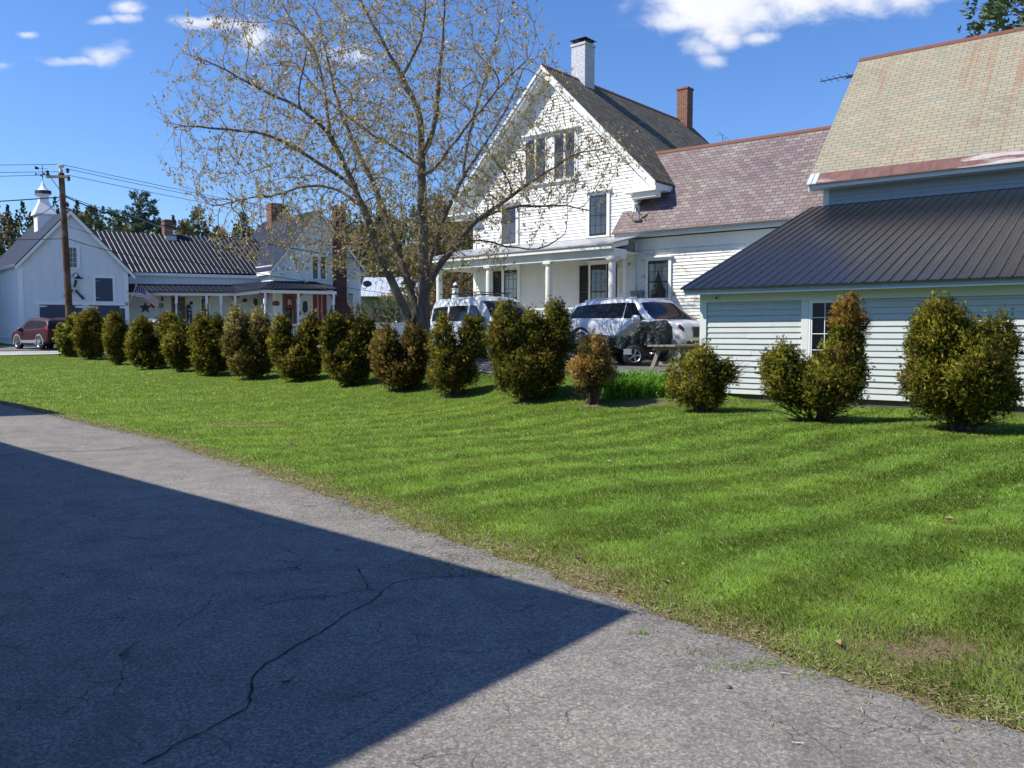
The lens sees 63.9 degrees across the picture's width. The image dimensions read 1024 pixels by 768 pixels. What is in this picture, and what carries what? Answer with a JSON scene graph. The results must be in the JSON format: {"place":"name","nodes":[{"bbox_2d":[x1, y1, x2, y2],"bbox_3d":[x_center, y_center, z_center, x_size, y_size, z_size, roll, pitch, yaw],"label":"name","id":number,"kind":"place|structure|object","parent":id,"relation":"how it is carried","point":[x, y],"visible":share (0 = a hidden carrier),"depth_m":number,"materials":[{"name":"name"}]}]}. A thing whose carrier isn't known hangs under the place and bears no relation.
{"place":"outdoors","nodes":[
{"label":"outdoors","id":0,"kind":"place"},
{"bbox_2d":[127,318,186,329],"bbox_3d":[-20.184,-2.824,46.102,4.560,1.695,2.240,3,4,37],"label":"parked suv","id":1,"kind":"object","parent":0,"point":[154,320],"visible":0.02,"depth_m":44.76,"materials":[{"name":"silver metal"}]},
{"bbox_2d":[0,345,321,350],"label":"street","id":2,"kind":"structure","parent":0,"point":[13,348],"depth_m":45.09,"materials":[{"name":"asphalt"}]},
{"bbox_2d":[11,317,65,349],"bbox_3d":[-25.284,-2.741,44.504,4.560,1.695,2.240,3,4,37],"label":"parked suv","id":3,"kind":"object","parent":2,"relation":"on","point":[38,332],"visible":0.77,"depth_m":43.34,"materials":[{"name":"red paint"}]},
{"bbox_2d":[0,405,1023,767],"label":"driveway","id":4,"kind":"structure","parent":0,"point":[108,553],"depth_m":4.08,"materials":[{"name":"grey asphalt"}]},
{"bbox_2d":[119,640,139,658],"bbox_3d":[-1.918,1.326,4.101,0.044,0.033,0.178,0,3,0],"label":"stick","id":5,"kind":"object","parent":4,"relation":"on","point":[127,650],"visible":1,"depth_m":4.09,"materials":[{"name":"wood"}]},
{"bbox_2d":[7,447,511,763],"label":"driveway cracks","id":6,"kind":"object","parent":4,"relation":"on","point":[252,689],"visible":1,"depth_m":4.00,"materials":[{"name":"asphalt"}]},
{"bbox_2d":[0,343,1023,732],"bbox_3d":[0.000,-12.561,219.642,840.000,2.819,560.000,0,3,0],"label":"ground","id":7,"kind":"structure","parent":0,"point":[484,383],"depth_m":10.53,"materials":[{"name":"green plant"}]},
{"bbox_2d":[0,351,104,354],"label":"side drive","id":8,"kind":"structure","parent":7,"relation":"on","point":[25,352],"depth_m":40.41,"materials":[{"name":"concrete"}]},
{"bbox_2d":[45,164,72,316],"bbox_3d":[-21.727,-5.946,39.678,1.180,9.242,0.436,0,3,0],"label":"utility pole","id":9,"kind":"object","parent":7,"relation":"on","point":[61,176],"visible":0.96,"depth_m":39.55,"materials":[{"name":"brown wood"}]},
{"bbox_2d":[0,197,58,201],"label":"telephone cable","id":10,"kind":"object","parent":9,"relation":"attached to","point":[29,199],"visible":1,"depth_m":39.43,"materials":[{"name":"black metal"}]},
{"bbox_2d":[0,199,59,221],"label":"service drop","id":11,"kind":"object","parent":9,"relation":"attached to","point":[33,216],"visible":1,"depth_m":39.53,"materials":[{"name":"black metal"}]},
{"bbox_2d":[0,238,61,239],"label":"service drop","id":12,"kind":"object","parent":9,"relation":"attached to","point":[27,239],"visible":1,"depth_m":39.46,"materials":[{"name":"rubber"}]},
{"bbox_2d":[68,226,152,245],"bbox_3d":[-22.889,-8.717,48.883,0.025,1.053,19.030,0,3,-8],"label":"service drop","id":13,"kind":"object","parent":9,"relation":"attached to","point":[109,238],"visible":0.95,"depth_m":45.59,"materials":[{"name":"rubber"}]},
{"bbox_2d":[66,196,415,268],"bbox_3d":[-10.734,-8.709,53.909,0.266,2.459,35.952,3,4,37],"label":"telephone cable","id":14,"kind":"object","parent":9,"relation":"attached to","point":[203,232],"visible":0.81,"depth_m":44.44,"materials":[{"name":"rubber"}]},
{"bbox_2d":[68,238,434,299],"bbox_3d":[-10.627,-6.707,53.921,0.442,2.434,35.996,3,4,37],"label":"service drop","id":15,"kind":"object","parent":9,"relation":"attached to","point":[221,267],"visible":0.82,"depth_m":45.69,"materials":[{"name":"black metal"}]},
{"bbox_2d":[67,196,442,285],"bbox_3d":[-10.698,-8.175,53.766,0.331,3.584,35.707,3,4,37],"label":"telephone cable","id":16,"kind":"object","parent":9,"relation":"attached to","point":[205,241],"visible":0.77,"depth_m":44.40,"materials":[{"name":"rubber"}]},
{"bbox_2d":[65,165,448,235],"bbox_3d":[-10.866,-11.043,53.836,0.024,0.759,36.001,3,4,37],"label":"power line","id":17,"kind":"object","parent":9,"relation":"attached to","point":[199,193],"visible":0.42,"depth_m":43.89,"materials":[{"name":"black metal"}]},
{"bbox_2d":[69,175,445,241],"bbox_3d":[-10.516,-10.524,53.867,0.024,0.759,36.001,3,4,37],"label":"power line","id":18,"kind":"object","parent":9,"relation":"attached to","point":[203,202],"visible":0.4,"depth_m":44.09,"materials":[{"name":"black metal"}]},
{"bbox_2d":[69,169,451,238],"bbox_3d":[-10.566,-10.823,53.849,0.024,0.759,36.001,3,4,37],"label":"power line","id":19,"kind":"object","parent":9,"relation":"attached to","point":[204,197],"visible":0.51,"depth_m":43.89,"materials":[{"name":"black metal"}]},
{"bbox_2d":[51,312,77,355],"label":"leafy bush","id":20,"kind":"object","parent":7,"relation":"on","point":[64,345],"visible":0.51,"depth_m":38.80,"materials":[{"name":"green plant"}]},
{"bbox_2d":[0,181,134,345],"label":"carriage barn","id":21,"kind":"structure","parent":7,"relation":"on","point":[31,280],"depth_m":51.05,"materials":[{"name":"white paint"}]},
{"bbox_2d":[35,165,49,180],"bbox_3d":[-30.503,-13.656,53.358,0.704,1.100,0.511,1,3,12],"label":"weathervane","id":22,"kind":"object","parent":21,"relation":"on","point":[42,174],"visible":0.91,"depth_m":53.32,"materials":[{"name":"black metal"}]},
{"bbox_2d":[39,304,82,317],"bbox_3d":[-27.799,-3.621,50.721,2.420,2.540,0.334,-2,4,-24],"label":"garage door","id":23,"kind":"structure","parent":21,"relation":"in","point":[46,311],"depth_m":50.54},
{"bbox_2d":[60,244,80,269],"bbox_3d":[-27.248,-7.854,50.724,1.135,1.530,0.416,-1,3,-11],"label":"window","id":24,"kind":"structure","parent":21,"relation":"in","point":[74,250],"depth_m":50.79,"materials":[{"name":"white wood"}]},
{"bbox_2d":[71,280,84,299],"bbox_3d":[-27.120,-5.837,50.844,1.183,1.241,0.105,-2,4,-24],"label":"wall ornament","id":25,"kind":"object","parent":21,"relation":"attached to","point":[74,287],"depth_m":50.84,"materials":[{"name":"black metal"}]},
{"bbox_2d":[95,278,112,300],"bbox_3d":[-25.620,-5.927,51.586,0.994,1.440,0.057,-2,4,-24],"label":"loft door","id":26,"kind":"structure","parent":21,"relation":"in","point":[103,286],"depth_m":51.58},
{"bbox_2d":[88,305,127,321],"bbox_3d":[-25.428,-3.684,51.774,2.230,2.540,0.334,-2,4,-24],"label":"garage door","id":27,"kind":"structure","parent":21,"relation":"in","point":[102,309],"depth_m":51.73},
{"bbox_2d":[75,212,90,228],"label":"pine tree","id":28,"kind":"object","parent":7,"relation":"on","point":[81,216],"visible":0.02,"depth_m":87.05,"materials":[{"name":"green plant"}]},
{"bbox_2d":[68,305,105,358],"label":"cedar bush","id":29,"kind":"object","parent":7,"relation":"on","point":[85,334],"visible":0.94,"depth_m":37.57,"materials":[{"name":"green plant"}]},
{"bbox_2d":[84,205,108,231],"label":"pine tree","id":30,"kind":"object","parent":7,"relation":"on","point":[99,226],"visible":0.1,"depth_m":93.85,"materials":[{"name":"green plant"}]},
{"bbox_2d":[100,309,129,364],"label":"cedar bush","id":31,"kind":"object","parent":7,"relation":"on","point":[114,332],"visible":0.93,"depth_m":34.58,"materials":[{"name":"green plant"}]},
{"bbox_2d":[105,207,126,231],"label":"pine tree","id":32,"kind":"object","parent":7,"relation":"on","point":[110,221],"visible":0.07,"depth_m":96.84,"materials":[{"name":"green plant"}]},
{"bbox_2d":[123,227,134,232],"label":"pine tree","id":33,"kind":"object","parent":7,"relation":"on","point":[128,230],"visible":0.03,"depth_m":88.93,"materials":[{"name":"green plant"}]},
{"bbox_2d":[112,189,162,232],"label":"pine tree","id":34,"kind":"object","parent":7,"relation":"on","point":[139,213],"visible":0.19,"depth_m":90.31,"materials":[{"name":"green plant"}]},
{"bbox_2d":[121,307,186,369],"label":"cedar bush","id":35,"kind":"object","parent":7,"relation":"on","point":[141,343],"visible":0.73,"depth_m":31.41,"materials":[{"name":"green plant"}]},
{"bbox_2d":[152,223,161,233],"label":"pine tree","id":36,"kind":"object","parent":7,"relation":"on","point":[157,230],"visible":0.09,"depth_m":86.95,"materials":[{"name":"green plant"}]},
{"bbox_2d":[159,317,192,371],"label":"cedar bush","id":37,"kind":"object","parent":7,"relation":"on","point":[176,351],"visible":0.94,"depth_m":29.73,"materials":[{"name":"green plant"}]},
{"bbox_2d":[175,218,197,235],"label":"pine tree","id":38,"kind":"object","parent":7,"relation":"on","point":[185,225],"visible":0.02,"depth_m":86.99,"materials":[{"name":"green plant"}]},
{"bbox_2d":[188,204,208,235],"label":"pine tree","id":39,"kind":"object","parent":7,"relation":"on","point":[194,216],"visible":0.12,"depth_m":94.58,"materials":[{"name":"green plant"}]},
{"bbox_2d":[184,305,228,375],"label":"cedar bush","id":40,"kind":"object","parent":7,"relation":"on","point":[205,330],"visible":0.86,"depth_m":28.38,"materials":[{"name":"green plant"}]},
{"bbox_2d":[209,225,226,236],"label":"pine tree","id":41,"kind":"object","parent":7,"relation":"on","point":[215,230],"depth_m":90.91,"materials":[{"name":"green plant"}]},
{"bbox_2d":[93,203,366,343],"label":"neighbour house","id":42,"kind":"structure","parent":7,"relation":"on","point":[218,289],"depth_m":56.40,"materials":[{"name":"white paint"}]},
{"bbox_2d":[129,284,157,307],"bbox_3d":[-23.511,-5.583,52.315,1.765,1.534,0.408,-1,4,-13],"label":"flag","id":43,"kind":"object","parent":42,"relation":"attached to","point":[148,296],"visible":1,"depth_m":52.29,"materials":[{"name":"fabric"}]},
{"bbox_2d":[140,302,150,312],"bbox_3d":[-24.283,-5.092,54.375,0.799,0.760,0.086,-2,4,-24],"label":"barn star","id":44,"kind":"object","parent":42,"relation":"attached to","point":[145,307],"visible":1,"depth_m":54.38,"materials":[{"name":"metal"}]},
{"bbox_2d":[171,297,185,323],"bbox_3d":[-22.437,-4.475,55.283,0.859,2.740,0.057,-2,4,-24],"label":"door","id":45,"kind":"structure","parent":42,"relation":"in","point":[181,300],"depth_m":55.27,"materials":[{"name":"red wood"}]},
{"bbox_2d":[186,305,191,325],"bbox_3d":[-21.739,-4.254,55.444,0.439,2.240,0.184,-2,4,-24],"label":"welcome sign","id":46,"kind":"object","parent":42,"relation":"on","point":[189,313],"visible":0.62,"depth_m":55.41,"materials":[{"name":"wood"}]},
{"bbox_2d":[199,296,210,315],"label":"window","id":47,"kind":"structure","parent":42,"relation":"in","point":[201,300],"depth_m":55.86,"materials":[{"name":"white glass"}]},
{"bbox_2d":[228,303,240,313],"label":"window","id":48,"kind":"structure","parent":42,"relation":"in","point":[229,304],"depth_m":56.60,"materials":[{"name":"white glass"}]},
{"bbox_2d":[272,301,279,305],"bbox_3d":[-16.061,-5.491,55.860,0.516,0.340,0.048,-2,4,-24],"label":"wall plaque","id":49,"kind":"object","parent":42,"relation":"attached to","point":[275,303],"depth_m":55.85,"materials":[{"name":"brown wood"}]},
{"bbox_2d":[286,297,292,307],"bbox_3d":[-15.216,-5.587,56.207,0.448,0.750,0.035,-2,4,-24],"label":"door plaque","id":50,"kind":"object","parent":42,"relation":"attached to","point":[289,302],"depth_m":56.19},
{"bbox_2d":[282,294,296,337],"bbox_3d":[-15.240,-4.700,56.289,0.939,3.070,0.057,-2,4,-24],"label":"door","id":51,"kind":"structure","parent":42,"relation":"in","point":[292,312],"depth_m":56.30,"materials":[{"name":"red wood"}]},
{"bbox_2d":[302,301,307,311],"bbox_3d":[-14.280,-5.339,56.663,0.376,0.800,0.048,-2,4,-24],"label":"hanging planter","id":52,"kind":"object","parent":42,"relation":"attached to","point":[305,307],"visible":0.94,"depth_m":56.64,"materials":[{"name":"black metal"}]},
{"bbox_2d":[311,255,318,279],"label":"window","id":53,"kind":"structure","parent":42,"relation":"in","point":[314,273],"depth_m":56.78,"materials":[{"name":"white glass"}]},
{"bbox_2d":[313,294,326,320],"bbox_3d":[-13.363,-4.815,57.118,0.946,2.800,0.059,-2,4,-24],"label":"flag","id":54,"kind":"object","parent":42,"relation":"in","point":[319,301],"depth_m":57.08,"materials":[{"name":"fabric"}]},
{"bbox_2d":[319,255,327,279],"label":"window","id":55,"kind":"structure","parent":42,"relation":"in","point":[322,276],"depth_m":57.01,"materials":[{"name":"clear glass"}]},
{"bbox_2d":[347,290,356,316],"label":"window","id":56,"kind":"structure","parent":42,"relation":"in","point":[351,294],"depth_m":57.95,"materials":[{"name":"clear glass"}]},
{"bbox_2d":[361,281,371,288],"bbox_3d":[-10.328,-7.013,58.157,0.783,0.614,0.148,0,3,4],"label":"satellite dish","id":57,"kind":"object","parent":42,"relation":"attached to","point":[366,284],"visible":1,"depth_m":58.12,"materials":[{"name":"metal"}]},
{"bbox_2d":[234,211,252,237],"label":"pine tree","id":58,"kind":"object","parent":7,"relation":"on","point":[242,219],"visible":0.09,"depth_m":98.55,"materials":[{"name":"green plant"}]},
{"bbox_2d":[217,302,273,379],"bbox_3d":[-8.716,-1.417,27.279,2.045,2.680,1.556,0,3,0],"label":"cedar bush","id":59,"kind":"object","parent":7,"relation":"on","point":[243,349],"visible":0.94,"depth_m":26.95,"materials":[{"name":"green plant"}]},
{"bbox_2d":[263,306,323,381],"bbox_3d":[-6.787,-1.258,25.962,1.717,2.472,1.657,3,4,40],"label":"cedar bush","id":60,"kind":"object","parent":7,"relation":"on","point":[297,357],"visible":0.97,"depth_m":25.70,"materials":[{"name":"green plant"}]},
{"bbox_2d":[316,303,379,385],"bbox_3d":[-4.645,-1.103,23.548,1.935,2.458,1.486,0,3,0],"label":"cedar bush","id":61,"kind":"object","parent":7,"relation":"on","point":[345,360],"visible":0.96,"depth_m":23.26,"materials":[{"name":"green plant"}]},
{"bbox_2d":[347,298,378,331],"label":"bare shrub","id":62,"kind":"object","parent":7,"relation":"on","point":[366,309],"visible":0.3,"depth_m":52.71,"materials":[{"name":"brown plant"}]},
{"bbox_2d":[361,227,400,284],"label":"pine tree","id":63,"kind":"object","parent":7,"relation":"on","point":[371,268],"visible":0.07,"depth_m":87.13,"materials":[{"name":"green plant"}]},
{"bbox_2d":[361,277,417,329],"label":"garage","id":64,"kind":"structure","parent":7,"relation":"on","point":[369,296],"depth_m":75.12,"materials":[{"name":"metal"}]},
{"bbox_2d":[372,309,398,322],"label":"door","id":65,"kind":"structure","parent":64,"relation":"in","point":[393,311],"depth_m":75.12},
{"bbox_2d":[376,321,405,342],"bbox_3d":[-7.800,-3.429,55.895,4.688,1.780,0.180,0,3,-3],"label":"white fence","id":66,"kind":"object","parent":7,"relation":"on","point":[399,328],"visible":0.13,"depth_m":55.85,"materials":[{"name":"plastic"}]},
{"bbox_2d":[372,283,410,329],"bbox_3d":[-7.076,-4.233,49.790,2.739,3.828,2.732,0,3,0],"label":"young tree","id":67,"kind":"object","parent":7,"relation":"on","point":[395,314],"visible":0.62,"depth_m":49.70,"materials":[{"name":"green plant"}]},
{"bbox_2d":[146,0,648,367],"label":"maple tree","id":68,"kind":"object","parent":7,"relation":"on","point":[420,305],"visible":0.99,"depth_m":23.63,"materials":[{"name":"brown plant"}]},
{"bbox_2d":[366,317,430,390],"bbox_3d":[-3.030,-0.780,21.785,1.897,2.035,1.334,0,3,0],"label":"cedar bush","id":69,"kind":"object","parent":7,"relation":"on","point":[398,364],"visible":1,"depth_m":21.55,"materials":[{"name":"green plant"}]},
{"bbox_2d":[379,193,472,313],"bbox_3d":[-6.169,-9.332,65.866,10.064,11.956,10.144,0,3,0],"label":"pine tree","id":70,"kind":"object","parent":7,"relation":"on","point":[403,289],"visible":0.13,"depth_m":64.91,"materials":[{"name":"green plant"}]},
{"bbox_2d":[430,282,460,317],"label":"bare shrub","id":71,"kind":"object","parent":7,"relation":"on","point":[442,296],"visible":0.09,"depth_m":55.47,"materials":[{"name":"brown plant"}]},
{"bbox_2d":[430,270,472,314],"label":"brown shrub","id":72,"kind":"object","parent":7,"relation":"on","point":[446,290],"visible":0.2,"depth_m":47.42,"materials":[{"name":"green plant"}]},
{"bbox_2d":[430,221,472,318],"bbox_3d":[-3.939,-7.741,59.428,6.603,9.762,7.274,0,3,0],"label":"pine tree","id":73,"kind":"object","parent":7,"relation":"on","point":[462,282],"visible":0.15,"depth_m":59.34,"materials":[{"name":"green plant"}]},
{"bbox_2d":[424,310,487,396],"bbox_3d":[-1.353,-0.740,20.457,1.736,2.207,1.227,0,3,0],"label":"cedar bush","id":74,"kind":"object","parent":7,"relation":"on","point":[454,360],"visible":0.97,"depth_m":20.31,"materials":[{"name":"green plant"}]},
{"bbox_2d":[461,274,472,296],"bbox_3d":[-2.431,-4.378,50.179,3.334,4.998,3.210,0,3,0],"label":"spruce tree","id":75,"kind":"object","parent":7,"relation":"on","point":[468,288],"visible":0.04,"depth_m":49.77,"materials":[{"name":"plant"}]},
{"bbox_2d":[0,400,1023,767],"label":"dry clippings","id":76,"kind":"object","parent":7,"relation":"on","point":[570,574],"visible":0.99,"depth_m":5.20,"materials":[{"name":"beige plant"}]},
{"bbox_2d":[477,294,574,400],"bbox_3d":[0.332,-0.768,17.933,1.912,2.407,1.723,-2,4,-35],"label":"cedar bush","id":77,"kind":"object","parent":7,"relation":"on","point":[529,358],"visible":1,"depth_m":17.70,"materials":[{"name":"green plant"}]},
{"bbox_2d":[431,353,693,380],"bbox_3d":[-0.190,-0.603,25.624,16.385,0.737,6.808,3,4,37],"label":"parking pad","id":78,"kind":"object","parent":7,"relation":"on","point":[486,363],"visible":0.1,"depth_m":22.70,"materials":[{"name":"asphalt"}]},
{"bbox_2d":[430,290,531,356],"bbox_3d":[-0.747,-1.950,26.242,2.240,2.204,4.589,-2,4,-35],"label":"parked van","id":79,"kind":"object","parent":78,"relation":"on","point":[456,309],"visible":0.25,"depth_m":25.94,"materials":[{"name":"white paint"}]},
{"bbox_2d":[557,320,672,365],"bbox_3d":[1.927,-1.096,21.756,4.411,1.194,1.570,0,3,-3],"label":"covered boat trailer","id":80,"kind":"object","parent":78,"relation":"on","point":[630,343],"visible":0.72,"depth_m":21.19,"materials":[{"name":"fabric"}]},
{"bbox_2d":[569,297,699,358],"bbox_3d":[3.889,-1.700,24.680,2.380,1.811,5.030,-3,4,-37],"label":"parked suv","id":81,"kind":"object","parent":78,"relation":"on","point":[612,316],"visible":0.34,"depth_m":24.05,"materials":[{"name":"white paint"}]},
{"bbox_2d":[432,36,709,318],"bbox_3d":[4.331,-7.746,35.928,10.286,13.258,13.684,3,4,40],"label":"farmhouse","id":82,"kind":"object","parent":7,"relation":"on","point":[581,259],"visible":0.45,"depth_m":32.20,"materials":[{"name":"white paint"}]},
{"bbox_2d":[452,271,459,297],"bbox_3d":[-2.288,-3.939,33.312,0.400,1.250,0.400,0,3,0],"label":"lighthouse birdhouse","id":83,"kind":"object","parent":82,"relation":"hanging from","point":[455,288],"visible":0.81,"depth_m":33.23,"materials":[{"name":"white plastic"}]},
{"bbox_2d":[498,201,519,246],"bbox_3d":[-0.148,-6.593,33.877,1.034,1.766,0.676,1,3,11],"label":"window","id":84,"kind":"structure","parent":82,"relation":"in","point":[513,237],"depth_m":33.84,"materials":[{"name":"clear glass"}]},
{"bbox_2d":[499,265,520,301],"bbox_3d":[-0.073,-3.607,33.983,0.921,2.587,0.815,0,3,0],"label":"storm door","id":85,"kind":"structure","parent":82,"relation":"in","point":[510,282],"depth_m":33.96,"materials":[{"name":"white glass"}]},
{"bbox_2d":[525,139,535,182],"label":"window","id":86,"kind":"structure","parent":82,"relation":"in","point":[529,140],"depth_m":33.04,"materials":[{"name":"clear glass"}]},
{"bbox_2d":[535,136,546,180],"bbox_3d":[1.155,-8.941,32.677,0.464,1.735,0.408,0,3,0],"label":"window","id":87,"kind":"structure","parent":82,"relation":"in","point":[537,140],"depth_m":32.65,"materials":[{"name":"clear glass"}]},
{"bbox_2d":[553,133,564,177],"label":"window","id":88,"kind":"structure","parent":82,"relation":"in","point":[559,143],"depth_m":32.10,"materials":[{"name":"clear glass"}]},
{"bbox_2d":[564,130,575,177],"bbox_3d":[2.253,-8.886,31.741,0.448,1.735,0.394,0,3,0],"label":"window","id":89,"kind":"structure","parent":82,"relation":"in","point":[572,164],"depth_m":31.71,"materials":[{"name":"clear glass"}]},
{"bbox_2d":[584,188,610,238],"bbox_3d":[3.229,-6.421,30.998,1.058,1.766,0.697,1,3,10],"label":"window","id":90,"kind":"structure","parent":82,"relation":"in","point":[599,223],"depth_m":31.02,"materials":[{"name":"white glass"}]},
{"bbox_2d":[586,260,608,301],"bbox_3d":[3.253,-3.572,31.139,0.959,2.213,0.640,1,3,10],"label":"window","id":91,"kind":"structure","parent":82,"relation":"in","point":[596,268],"depth_m":31.18,"materials":[{"name":"glass"}]},
{"bbox_2d":[617,267,622,298],"bbox_3d":[4.162,-3.147,30.460,0.582,2.338,0.075,3,4,40],"label":"door","id":92,"kind":"structure","parent":82,"relation":"in","point":[619,270],"depth_m":30.51,"materials":[{"name":"wood"}]},
{"bbox_2d":[565,328,617,404],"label":"cedar bush","id":93,"kind":"object","parent":7,"relation":"on","point":[592,367],"visible":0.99,"depth_m":17.01,"materials":[{"name":"brown plant"}]},
{"bbox_2d":[599,368,692,398],"bbox_3d":[2.719,-0.017,18.027,2.415,0.645,1.498,0,3,0],"label":"daylily bed","id":94,"kind":"object","parent":7,"relation":"on","point":[626,384],"visible":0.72,"depth_m":17.68,"materials":[{"name":"green plant"}]},
{"bbox_2d":[647,344,697,372],"bbox_3d":[4.115,-0.576,20.416,0.940,0.813,1.816,3,4,37],"label":"picnic table","id":95,"kind":"object","parent":7,"relation":"on","point":[673,348],"visible":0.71,"depth_m":20.02,"materials":[{"name":"grey wood"}]},
{"bbox_2d":[660,337,748,411],"bbox_3d":[3.720,-0.163,16.075,1.621,1.568,1.232,-1,4,-17],"label":"cedar bush","id":96,"kind":"object","parent":7,"relation":"on","point":[710,374],"visible":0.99,"depth_m":15.81,"materials":[{"name":"green plant"}]},
{"bbox_2d":[611,125,831,320],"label":"house wing","id":97,"kind":"structure","parent":7,"relation":"on","point":[726,199],"depth_m":28.58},
{"bbox_2d":[643,255,672,300],"bbox_3d":[5.183,-3.702,29.207,1.040,1.683,0.662,1,3,8],"label":"window","id":98,"kind":"structure","parent":97,"relation":"in","point":[658,269],"depth_m":29.22,"materials":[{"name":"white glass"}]},
{"bbox_2d":[754,290,878,421],"bbox_3d":[5.238,-0.464,14.161,1.880,2.388,1.571,-2,4,-34],"label":"cedar bush","id":99,"kind":"object","parent":7,"relation":"on","point":[828,382],"visible":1,"depth_m":13.99,"materials":[{"name":"green plant"}]},
{"bbox_2d":[680,187,1023,413],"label":"shed","id":100,"kind":"structure","parent":7,"relation":"on","point":[894,262],"depth_m":17.84,"materials":[{"name":"white paint"}]},
{"bbox_2d":[808,299,848,357],"bbox_3d":[6.612,-1.047,16.987,0.801,1.405,0.571,0,3,3],"label":"window","id":101,"kind":"structure","parent":100,"relation":"in","point":[817,326],"depth_m":17.15,"materials":[{"name":"white glass"}]},
{"bbox_2d":[806,27,1023,205],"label":"barn","id":102,"kind":"structure","parent":7,"relation":"on","point":[944,118],"depth_m":24.70,"materials":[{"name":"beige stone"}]},
{"bbox_2d":[820,74,853,82],"bbox_3d":[12.089,-11.030,29.177,0.948,0.260,2.204,-3,4,-40],"label":"antenna","id":103,"kind":"object","parent":102,"relation":"attached to","point":[849,76],"visible":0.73,"depth_m":29.42,"materials":[{"name":"black metal"}]},
{"bbox_2d":[893,290,1023,431],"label":"cedar bush","id":104,"kind":"object","parent":7,"relation":"on","point":[960,368],"visible":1,"depth_m":12.53,"materials":[{"name":"green plant"}]},
{"bbox_2d":[957,0,1023,37],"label":"pine tree","id":105,"kind":"object","parent":7,"relation":"on","point":[996,13],"visible":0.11,"depth_m":29.79,"materials":[{"name":"green plant"}]},
{"bbox_2d":[0,0,1023,250],"label":"sky","id":106,"kind":"structure","parent":0,"point":[77,83],"materials":[{"name":"blue"}]},
{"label":"hills","id":107,"kind":"structure","parent":0,"visible":0},
{"bbox_2d":[0,196,472,294],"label":"forest","id":108,"kind":"object","parent":107,"relation":"on","point":[8,230],"visible":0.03,"depth_m":141.33,"materials":[{"name":"plant"}]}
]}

